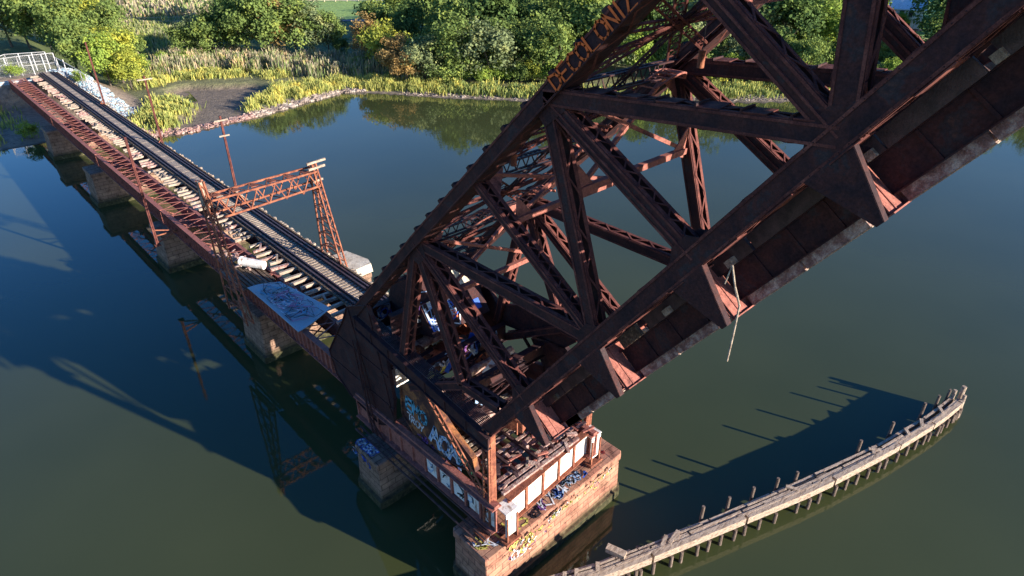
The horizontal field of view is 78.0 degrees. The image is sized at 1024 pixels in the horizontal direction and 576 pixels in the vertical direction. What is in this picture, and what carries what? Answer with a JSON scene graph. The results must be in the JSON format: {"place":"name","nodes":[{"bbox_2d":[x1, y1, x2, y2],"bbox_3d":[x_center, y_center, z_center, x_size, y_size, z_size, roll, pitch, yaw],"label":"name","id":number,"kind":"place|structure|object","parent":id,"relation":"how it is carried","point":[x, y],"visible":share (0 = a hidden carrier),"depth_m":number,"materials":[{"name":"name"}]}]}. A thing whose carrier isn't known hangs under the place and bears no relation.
{"place":"outdoors","nodes":[
{"label":"outdoors","id":0,"kind":"place"},
{"bbox_2d":[127,92,206,133],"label":"marsh grass","id":1,"kind":"structure","parent":0,"point":[168,107],"depth_m":109.67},
{"bbox_2d":[214,116,236,186],"bbox_3d":[-28.352,-12.931,63.369,1.300,8.614,0.500,-25,39,-36],"label":"catenary mast","id":2,"kind":"object","parent":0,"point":[220,120],"visible":0.78,"depth_m":62.64,"materials":[{"name":"red metal"}]},
{"bbox_2d":[334,251,372,275],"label":"concrete block","id":3,"kind":"structure","parent":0,"point":[361,265],"depth_m":53.62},
{"bbox_2d":[0,0,935,150],"bbox_3d":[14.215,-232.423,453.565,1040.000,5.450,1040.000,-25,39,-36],"label":"ground","id":4,"kind":"structure","parent":0,"point":[223,98],"depth_m":126.67,"materials":[{"name":"soil"}]},
{"bbox_2d":[0,62,25,77],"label":"shrub","id":5,"kind":"object","parent":4,"relation":"on","point":[11,68],"visible":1,"depth_m":112.63,"materials":[{"name":"green plant"}]},
{"bbox_2d":[0,1,35,47],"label":"tree","id":6,"kind":"object","parent":4,"relation":"on","point":[7,30],"visible":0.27,"depth_m":138.66,"materials":[{"name":"green plant"}]},
{"bbox_2d":[0,105,38,146],"bbox_3d":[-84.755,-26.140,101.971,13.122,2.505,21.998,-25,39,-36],"label":"tree","id":7,"kind":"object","parent":4,"relation":"on","point":[8,123],"depth_m":104.04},
{"bbox_2d":[0,0,50,49],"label":"tree","id":8,"kind":"object","parent":4,"relation":"on","point":[9,21],"visible":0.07,"depth_m":135.53,"materials":[{"name":"green plant"}]},
{"bbox_2d":[13,120,42,138],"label":"shrub","id":9,"kind":"object","parent":4,"relation":"on","point":[29,128],"visible":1,"depth_m":98.09,"materials":[{"name":"green plant"}]},
{"bbox_2d":[0,53,58,76],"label":"chain link fence","id":10,"kind":"object","parent":4,"relation":"on","point":[30,62],"visible":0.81,"depth_m":115.16,"materials":[{"name":"metal"}]},
{"bbox_2d":[0,0,78,56],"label":"tree","id":11,"kind":"object","parent":4,"relation":"on","point":[19,8],"visible":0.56,"depth_m":130.08,"materials":[{"name":"green plant"}]},
{"bbox_2d":[8,75,84,126],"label":"approach span","id":12,"kind":"object","parent":4,"relation":"on","point":[60,96],"visible":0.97,"depth_m":100.64,"materials":[{"name":"paint"}]},
{"bbox_2d":[27,0,93,68],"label":"tree","id":13,"kind":"object","parent":4,"relation":"on","point":[64,8],"visible":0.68,"depth_m":126.63,"materials":[{"name":"green plant"}]},
{"bbox_2d":[55,57,101,98],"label":"chain link fence","id":14,"kind":"object","parent":4,"relation":"on","point":[80,75],"visible":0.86,"depth_m":114.75,"materials":[{"name":"metal"}]},
{"bbox_2d":[44,15,114,79],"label":"tree","id":15,"kind":"object","parent":4,"relation":"on","point":[66,44],"visible":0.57,"depth_m":120.57,"materials":[{"name":"green plant"}]},
{"bbox_2d":[72,0,99,30],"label":"tree","id":16,"kind":"object","parent":4,"relation":"on","point":[82,8],"visible":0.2,"depth_m":153.67,"materials":[{"name":"green plant"}]},
{"bbox_2d":[48,68,137,115],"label":"painted rubble","id":17,"kind":"object","parent":4,"relation":"on","point":[106,92],"visible":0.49,"depth_m":114.07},
{"bbox_2d":[71,30,124,86],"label":"tree","id":18,"kind":"object","parent":4,"relation":"on","point":[98,53],"visible":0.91,"depth_m":120.66,"materials":[{"name":"green plant"}]},
{"bbox_2d":[83,0,131,32],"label":"tree","id":19,"kind":"object","parent":4,"relation":"on","point":[106,16],"visible":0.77,"depth_m":148.02,"materials":[{"name":"green plant"}]},
{"bbox_2d":[84,24,137,82],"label":"tree","id":20,"kind":"object","parent":4,"relation":"on","point":[122,38],"visible":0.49,"depth_m":124.80,"materials":[{"name":"green plant"}]},
{"bbox_2d":[99,47,148,88],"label":"tree","id":21,"kind":"object","parent":4,"relation":"on","point":[123,67],"visible":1,"depth_m":121.56,"materials":[{"name":"green plant"}]},
{"bbox_2d":[82,157,175,207],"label":"stone pier","id":22,"kind":"structure","parent":4,"relation":"on","point":[105,189],"depth_m":76.63,"materials":[{"name":"brown stone"}]},
{"bbox_2d":[50,110,132,166],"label":"approach span","id":23,"kind":"object","parent":22,"relation":"on","point":[83,147],"visible":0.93,"depth_m":83.53,"materials":[{"name":"paint"}]},
{"bbox_2d":[118,31,147,55],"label":"tree","id":24,"kind":"object","parent":4,"relation":"on","point":[140,44],"visible":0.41,"depth_m":141.18,"materials":[{"name":"green plant"}]},
{"bbox_2d":[137,76,162,142],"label":"catenary mast","id":25,"kind":"object","parent":4,"relation":"on","point":[154,114],"visible":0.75,"depth_m":76.46,"materials":[{"name":"red metal"}]},
{"bbox_2d":[88,0,213,19],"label":"tall grass","id":26,"kind":"structure","parent":4,"relation":"on","point":[144,8],"depth_m":211.29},
{"bbox_2d":[164,20,196,48],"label":"tree","id":27,"kind":"object","parent":4,"relation":"on","point":[179,34],"visible":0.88,"depth_m":146.06,"materials":[{"name":"green plant"}]},
{"bbox_2d":[171,13,218,51],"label":"tree","id":28,"kind":"object","parent":4,"relation":"on","point":[189,21],"visible":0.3,"depth_m":147.78,"materials":[{"name":"green plant"}]},
{"bbox_2d":[145,111,259,137],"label":"riprap","id":29,"kind":"object","parent":4,"relation":"on","point":[196,128],"visible":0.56,"depth_m":104.90,"materials":[{"name":"grey stone"}]},
{"bbox_2d":[184,6,232,51],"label":"tree","id":30,"kind":"object","parent":4,"relation":"on","point":[199,30],"visible":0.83,"depth_m":145.17,"materials":[{"name":"green plant"}]},
{"bbox_2d":[121,63,297,91],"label":"marsh grass","id":31,"kind":"structure","parent":4,"relation":"on","point":[208,72],"depth_m":133.64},
{"bbox_2d":[94,12,343,56],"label":"tall grass","id":32,"kind":"structure","parent":4,"relation":"on","point":[147,29],"depth_m":180.61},
{"bbox_2d":[201,0,248,45],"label":"tree","id":33,"kind":"object","parent":4,"relation":"on","point":[217,11],"visible":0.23,"depth_m":145.31,"materials":[{"name":"green plant"}]},
{"bbox_2d":[214,0,262,51],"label":"tree","id":34,"kind":"object","parent":4,"relation":"on","point":[225,21],"visible":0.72,"depth_m":144.15,"materials":[{"name":"green plant"}]},
{"bbox_2d":[225,0,293,48],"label":"tree","id":35,"kind":"object","parent":4,"relation":"on","point":[265,25],"visible":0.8,"depth_m":141.76,"materials":[{"name":"green plant"}]},
{"bbox_2d":[247,0,303,52],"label":"tree","id":36,"kind":"object","parent":4,"relation":"on","point":[288,31],"visible":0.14,"depth_m":145.99,"materials":[{"name":"green plant"}]},
{"bbox_2d":[143,42,436,82],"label":"reed bed","id":37,"kind":"object","parent":4,"relation":"on","point":[314,63],"visible":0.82,"depth_m":138.14,"materials":[{"name":"plant"}]},
{"bbox_2d":[262,0,318,52],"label":"tree","id":38,"kind":"object","parent":4,"relation":"on","point":[284,12],"visible":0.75,"depth_m":144.16,"materials":[{"name":"green plant"}]},
{"bbox_2d":[250,86,365,116],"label":"riprap","id":39,"kind":"object","parent":4,"relation":"on","point":[293,103],"visible":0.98,"depth_m":120.18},
{"bbox_2d":[287,0,335,49],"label":"tree","id":40,"kind":"object","parent":4,"relation":"on","point":[320,21],"visible":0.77,"depth_m":145.59,"materials":[{"name":"green plant"}]},
{"bbox_2d":[306,9,347,52],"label":"tree","id":41,"kind":"object","parent":4,"relation":"on","point":[339,29],"visible":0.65,"depth_m":147.56,"materials":[{"name":"green plant"}]},
{"bbox_2d":[331,37,350,54],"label":"tree","id":42,"kind":"object","parent":4,"relation":"on","point":[341,43],"visible":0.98,"depth_m":148.62,"materials":[{"name":"green plant"}]},
{"bbox_2d":[237,72,453,112],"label":"marsh grass","id":43,"kind":"structure","parent":4,"relation":"on","point":[278,92],"depth_m":126.81,"materials":[{"name":"plant"}]},
{"bbox_2d":[349,11,378,56],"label":"tree","id":44,"kind":"object","parent":4,"relation":"on","point":[356,31],"visible":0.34,"depth_m":141.73,"materials":[{"name":"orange plant"}]},
{"bbox_2d":[352,18,414,67],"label":"tree","id":45,"kind":"object","parent":4,"relation":"on","point":[376,34],"visible":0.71,"depth_m":135.86,"materials":[{"name":"green plant"}]},
{"bbox_2d":[351,0,417,36],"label":"tree","id":46,"kind":"object","parent":4,"relation":"on","point":[379,9],"visible":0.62,"depth_m":153.27,"materials":[{"name":"green plant"}]},
{"bbox_2d":[374,32,408,68],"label":"tree","id":47,"kind":"object","parent":4,"relation":"on","point":[393,46],"visible":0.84,"depth_m":129.78,"materials":[{"name":"brown plant"}]},
{"bbox_2d":[387,50,420,78],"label":"tree","id":48,"kind":"object","parent":4,"relation":"on","point":[396,61],"visible":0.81,"depth_m":127.14,"materials":[{"name":"brown plant"}]},
{"bbox_2d":[381,0,435,41],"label":"tree","id":49,"kind":"object","parent":4,"relation":"on","point":[405,16],"visible":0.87,"depth_m":144.90,"materials":[{"name":"green plant"}]},
{"bbox_2d":[395,0,435,35],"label":"tree","id":50,"kind":"object","parent":4,"relation":"on","point":[428,3],"visible":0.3,"depth_m":157.93,"materials":[{"name":"green plant"}]},
{"bbox_2d":[399,33,447,79],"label":"tree","id":51,"kind":"object","parent":4,"relation":"on","point":[421,50],"visible":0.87,"depth_m":127.16,"materials":[{"name":"green plant"}]},
{"bbox_2d":[412,23,440,66],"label":"tree","id":52,"kind":"object","parent":4,"relation":"on","point":[426,31],"visible":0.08,"depth_m":130.07,"materials":[{"name":"green plant"}]},
{"bbox_2d":[429,19,456,81],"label":"tree","id":53,"kind":"object","parent":4,"relation":"on","point":[438,59],"visible":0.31,"depth_m":127.55,"materials":[{"name":"green plant"}]},
{"bbox_2d":[422,55,465,81],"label":"shrub","id":54,"kind":"object","parent":4,"relation":"on","point":[445,69],"visible":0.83,"depth_m":127.01,"materials":[{"name":"green plant"}]},
{"bbox_2d":[418,0,488,34],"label":"tree","id":55,"kind":"object","parent":4,"relation":"on","point":[444,8],"visible":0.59,"depth_m":138.01,"materials":[{"name":"green plant"}]},
{"bbox_2d":[440,55,470,79],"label":"shrub","id":56,"kind":"object","parent":4,"relation":"on","point":[456,72],"visible":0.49,"depth_m":127.98,"materials":[{"name":"green plant"}]},
{"bbox_2d":[430,8,489,80],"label":"tree","id":57,"kind":"object","parent":4,"relation":"on","point":[451,29],"visible":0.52,"depth_m":125.67,"materials":[{"name":"green plant"}]},
{"bbox_2d":[471,65,492,81],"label":"shrub","id":58,"kind":"object","parent":4,"relation":"on","point":[481,75],"visible":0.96,"depth_m":127.95,"materials":[{"name":"green plant"}]},
{"bbox_2d":[452,16,519,83],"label":"tree","id":59,"kind":"object","parent":4,"relation":"on","point":[497,42],"visible":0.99,"depth_m":125.34,"materials":[{"name":"green plant"}]},
{"bbox_2d":[483,54,506,81],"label":"shrub","id":60,"kind":"object","parent":4,"relation":"on","point":[496,72],"visible":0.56,"depth_m":129.60,"materials":[{"name":"green plant"}]},
{"bbox_2d":[463,0,528,31],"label":"tree","id":61,"kind":"object","parent":4,"relation":"on","point":[502,9],"visible":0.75,"depth_m":136.27,"materials":[{"name":"green plant"}]},
{"bbox_2d":[483,15,526,66],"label":"tree","id":62,"kind":"object","parent":4,"relation":"on","point":[501,23],"visible":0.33,"depth_m":128.99,"materials":[{"name":"green plant"}]},
{"bbox_2d":[513,59,530,80],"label":"shrub","id":63,"kind":"object","parent":4,"relation":"on","point":[523,72],"visible":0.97,"depth_m":128.53,"materials":[{"name":"green plant"}]},
{"bbox_2d":[524,58,544,82],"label":"shrub","id":64,"kind":"object","parent":4,"relation":"on","point":[535,71],"visible":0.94,"depth_m":128.79,"materials":[{"name":"green plant"}]},
{"bbox_2d":[507,17,562,80],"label":"tree","id":65,"kind":"object","parent":4,"relation":"on","point":[531,44],"visible":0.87,"depth_m":127.67,"materials":[{"name":"green plant"}]},
{"bbox_2d":[453,438,620,575],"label":"stone pier","id":66,"kind":"structure","parent":4,"relation":"on","point":[573,501],"depth_m":33.64,"materials":[{"name":"red stone"}]},
{"bbox_2d":[351,315,601,547],"bbox_3d":[-2.192,5.598,35.464,9.235,8.165,13.460,-25,39,-36],"label":"bascule support","id":67,"kind":"object","parent":66,"relation":"on","point":[579,441],"visible":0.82,"depth_m":32.81,"materials":[{"name":"paint"}]},
{"bbox_2d":[384,323,530,434],"bbox_3d":[-3.050,3.909,35.791,6.338,5.135,10.366,-25,39,-36],"label":"bridge machinery","id":68,"kind":"object","parent":67,"relation":"on","point":[486,363],"visible":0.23,"depth_m":35.13,"materials":[{"name":"brown metal"}]},
{"bbox_2d":[329,0,1023,473],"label":"bascule leaf","id":69,"kind":"object","parent":67,"relation":"on","point":[885,144],"visible":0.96,"depth_m":18.61,"materials":[{"name":"metal"}]},
{"bbox_2d":[697,21,706,67],"bbox_3d":[6.271,-8.054,20.646,0.260,1.650,0.260,-25,39,-36],"label":"hanging cylinder","id":70,"kind":"object","parent":69,"relation":"hanging from","point":[701,58],"visible":0.94,"depth_m":20.80,"materials":[{"name":"orange metal"}]},
{"bbox_2d":[724,265,740,360],"bbox_3d":[5.682,0.685,16.557,0.097,2.761,0.546,-24,38,-35],"label":"rope","id":71,"kind":"object","parent":69,"relation":"hanging from","point":[739,306],"visible":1,"depth_m":16.22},
{"bbox_2d":[512,2,571,31],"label":"tree","id":72,"kind":"object","parent":4,"relation":"on","point":[538,14],"visible":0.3,"depth_m":135.89,"materials":[{"name":"green plant"}]},
{"bbox_2d":[532,8,575,64],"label":"tree","id":73,"kind":"object","parent":4,"relation":"on","point":[561,37],"visible":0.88,"depth_m":124.99,"materials":[{"name":"green plant"}]},
{"bbox_2d":[540,3,584,52],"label":"tree","id":74,"kind":"object","parent":4,"relation":"on","point":[574,28],"visible":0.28,"depth_m":136.54,"materials":[{"name":"green plant"}]},
{"bbox_2d":[538,0,614,52],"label":"tree","id":75,"kind":"object","parent":4,"relation":"on","point":[584,17],"visible":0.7,"depth_m":132.67,"materials":[{"name":"green plant"}]},
{"bbox_2d":[402,90,787,100],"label":"riprap","id":76,"kind":"object","parent":4,"relation":"on","point":[465,95],"visible":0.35,"depth_m":123.07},
{"bbox_2d":[605,37,639,76],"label":"tree","id":77,"kind":"object","parent":4,"relation":"on","point":[624,60],"visible":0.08,"depth_m":130.81,"materials":[{"name":"green plant"}]},
{"bbox_2d":[435,76,829,99],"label":"marsh grass","id":78,"kind":"structure","parent":4,"relation":"on","point":[737,88],"depth_m":124.00,"materials":[{"name":"plant"}]},
{"bbox_2d":[621,25,655,77],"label":"tree","id":79,"kind":"object","parent":4,"relation":"on","point":[646,47],"visible":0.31,"depth_m":129.54,"materials":[{"name":"green plant"}]},
{"bbox_2d":[639,0,678,56],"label":"tree","id":80,"kind":"object","parent":4,"relation":"on","point":[653,14],"visible":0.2,"depth_m":139.58,"materials":[{"name":"green plant"}]},
{"bbox_2d":[647,40,676,66],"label":"tree","id":81,"kind":"object","parent":4,"relation":"on","point":[658,54],"visible":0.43,"depth_m":131.03,"materials":[{"name":"green plant"}]},
{"bbox_2d":[661,22,719,57],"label":"tree","id":82,"kind":"object","parent":4,"relation":"on","point":[687,39],"visible":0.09,"depth_m":127.71,"materials":[{"name":"green plant"}]},
{"bbox_2d":[670,0,734,50],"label":"tree","id":83,"kind":"object","parent":4,"relation":"on","point":[698,24],"visible":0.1,"depth_m":138.99,"materials":[{"name":"green plant"}]},
{"bbox_2d":[722,37,750,82],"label":"tree","id":84,"kind":"object","parent":4,"relation":"on","point":[742,51],"visible":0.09,"depth_m":128.63,"materials":[{"name":"green plant"}]},
{"bbox_2d":[719,4,795,50],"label":"tree","id":85,"kind":"object","parent":4,"relation":"on","point":[773,16],"visible":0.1,"depth_m":136.79,"materials":[{"name":"green plant"}]},
{"bbox_2d":[773,25,802,53],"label":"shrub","id":86,"kind":"object","parent":4,"relation":"on","point":[789,38],"visible":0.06,"depth_m":129.89,"materials":[{"name":"green plant"}]},
{"bbox_2d":[758,0,827,40],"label":"tree","id":87,"kind":"object","parent":4,"relation":"on","point":[806,15],"visible":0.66,"depth_m":134.39,"materials":[{"name":"green plant"}]},
{"bbox_2d":[788,32,834,64],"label":"tree","id":88,"kind":"object","parent":4,"relation":"on","point":[812,49],"visible":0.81,"depth_m":124.73,"materials":[{"name":"green plant"}]},
{"bbox_2d":[796,0,842,56],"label":"tree","id":89,"kind":"object","parent":4,"relation":"on","point":[831,30],"visible":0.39,"depth_m":138.43,"materials":[{"name":"green plant"}]},
{"bbox_2d":[878,44,898,62],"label":"tree","id":90,"kind":"object","parent":4,"relation":"on","point":[887,51],"visible":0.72,"depth_m":140.20,"materials":[{"name":"green plant"}]},
{"bbox_2d":[879,57,901,69],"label":"shrub","id":91,"kind":"object","parent":4,"relation":"on","point":[891,66],"visible":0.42,"depth_m":127.80,"materials":[{"name":"green plant"}]},
{"bbox_2d":[889,0,927,28],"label":"house","id":92,"kind":"structure","parent":4,"relation":"on","point":[903,6],"depth_m":186.90,"materials":[{"name":"blue"}]},
{"bbox_2d":[906,0,946,37],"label":"tree","id":93,"kind":"object","parent":4,"relation":"on","point":[926,30],"visible":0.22,"depth_m":161.38,"materials":[{"name":"green plant"}]},
{"bbox_2d":[924,8,944,41],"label":"tree","id":94,"kind":"object","parent":4,"relation":"on","point":[935,25],"visible":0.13,"depth_m":139.41,"materials":[{"name":"green plant"}]},
{"bbox_2d":[0,93,1023,575],"bbox_3d":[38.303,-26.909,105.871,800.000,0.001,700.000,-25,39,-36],"label":"river water","id":95,"kind":"structure","parent":0,"point":[156,419],"depth_m":46.84,"materials":[{"name":"liquid"}]},
{"bbox_2d":[41,120,121,160],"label":"stone pier","id":96,"kind":"structure","parent":95,"relation":"in","point":[60,146],"depth_m":91.68,"materials":[{"name":"brown stone"}]},
{"bbox_2d":[149,210,249,273],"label":"stone pier","id":97,"kind":"structure","parent":95,"relation":"in","point":[175,253],"depth_m":62.44,"materials":[{"name":"brown stone"}]},
{"bbox_2d":[95,147,205,224],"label":"approach span","id":98,"kind":"object","parent":97,"relation":"on","point":[128,186],"visible":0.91,"depth_m":68.54,"materials":[{"name":"paint"}]},
{"bbox_2d":[123,137,177,246],"bbox_3d":[-32.026,-8.587,56.304,2.266,10.212,0.500,-25,39,-36],"label":"catenary mast","id":99,"kind":"object","parent":98,"relation":"attached to","point":[157,242],"visible":1,"depth_m":56.53,"materials":[{"name":"red metal"}]},
{"bbox_2d":[160,200,306,304],"bbox_3d":[-24.490,-4.405,57.031,6.910,1.900,20.400,-25,39,-36],"label":"approach span","id":100,"kind":"object","parent":97,"relation":"on","point":[196,244],"visible":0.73,"depth_m":55.92,"materials":[{"name":"paint"}]},
{"bbox_2d":[220,261,275,290],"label":"plank deck","id":101,"kind":"structure","parent":100,"relation":"on","point":[249,274],"depth_m":49.26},
{"bbox_2d":[238,256,266,269],"bbox_3d":[-20.610,-1.998,50.222,2.054,0.890,0.840,6,31,10],"label":"metal drum","id":102,"kind":"object","parent":101,"relation":"on","point":[250,262],"visible":0.99,"depth_m":49.97,"materials":[{"name":"white paint"}]},
{"bbox_2d":[240,272,371,363],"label":"stone pier","id":103,"kind":"structure","parent":95,"relation":"in","point":[267,340],"depth_m":49.74,"materials":[{"name":"brown stone"}]},
{"bbox_2d":[195,158,347,325],"bbox_3d":[-17.802,-3.980,47.795,9.296,11.064,3.558,-25,39,-36],"label":"catenary gantry","id":104,"kind":"object","parent":103,"relation":"on","point":[202,187],"visible":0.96,"depth_m":46.24,"materials":[{"name":"red metal"}]},
{"bbox_2d":[254,272,391,382],"bbox_3d":[-12.810,1.808,46.355,6.910,1.900,13.400,-25,39,-36],"label":"approach span","id":105,"kind":"object","parent":103,"relation":"on","point":[312,345],"visible":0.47,"depth_m":45.44,"materials":[{"name":"paint"}]},
{"bbox_2d":[39,71,429,355],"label":"railroad track","id":106,"kind":"structure","parent":105,"relation":"on","point":[342,282],"depth_m":59.52,"materials":[{"name":"metal"}]},
{"bbox_2d":[247,282,330,331],"bbox_3d":[-16.009,0.895,45.827,3.058,0.429,8.100,-25,39,-36],"label":"painted sheet","id":107,"kind":"object","parent":105,"relation":"on","point":[297,311],"visible":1,"depth_m":45.30,"materials":[{"name":"metal"}]},
{"bbox_2d":[353,393,477,509],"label":"stone pier","id":108,"kind":"structure","parent":95,"relation":"in","point":[383,482],"depth_m":37.26,"materials":[{"name":"brown stone"}]},
{"bbox_2d":[551,385,966,575],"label":"timber fender","id":109,"kind":"object","parent":95,"relation":"in","point":[620,562],"visible":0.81,"depth_m":36.28,"materials":[{"name":"wood"}]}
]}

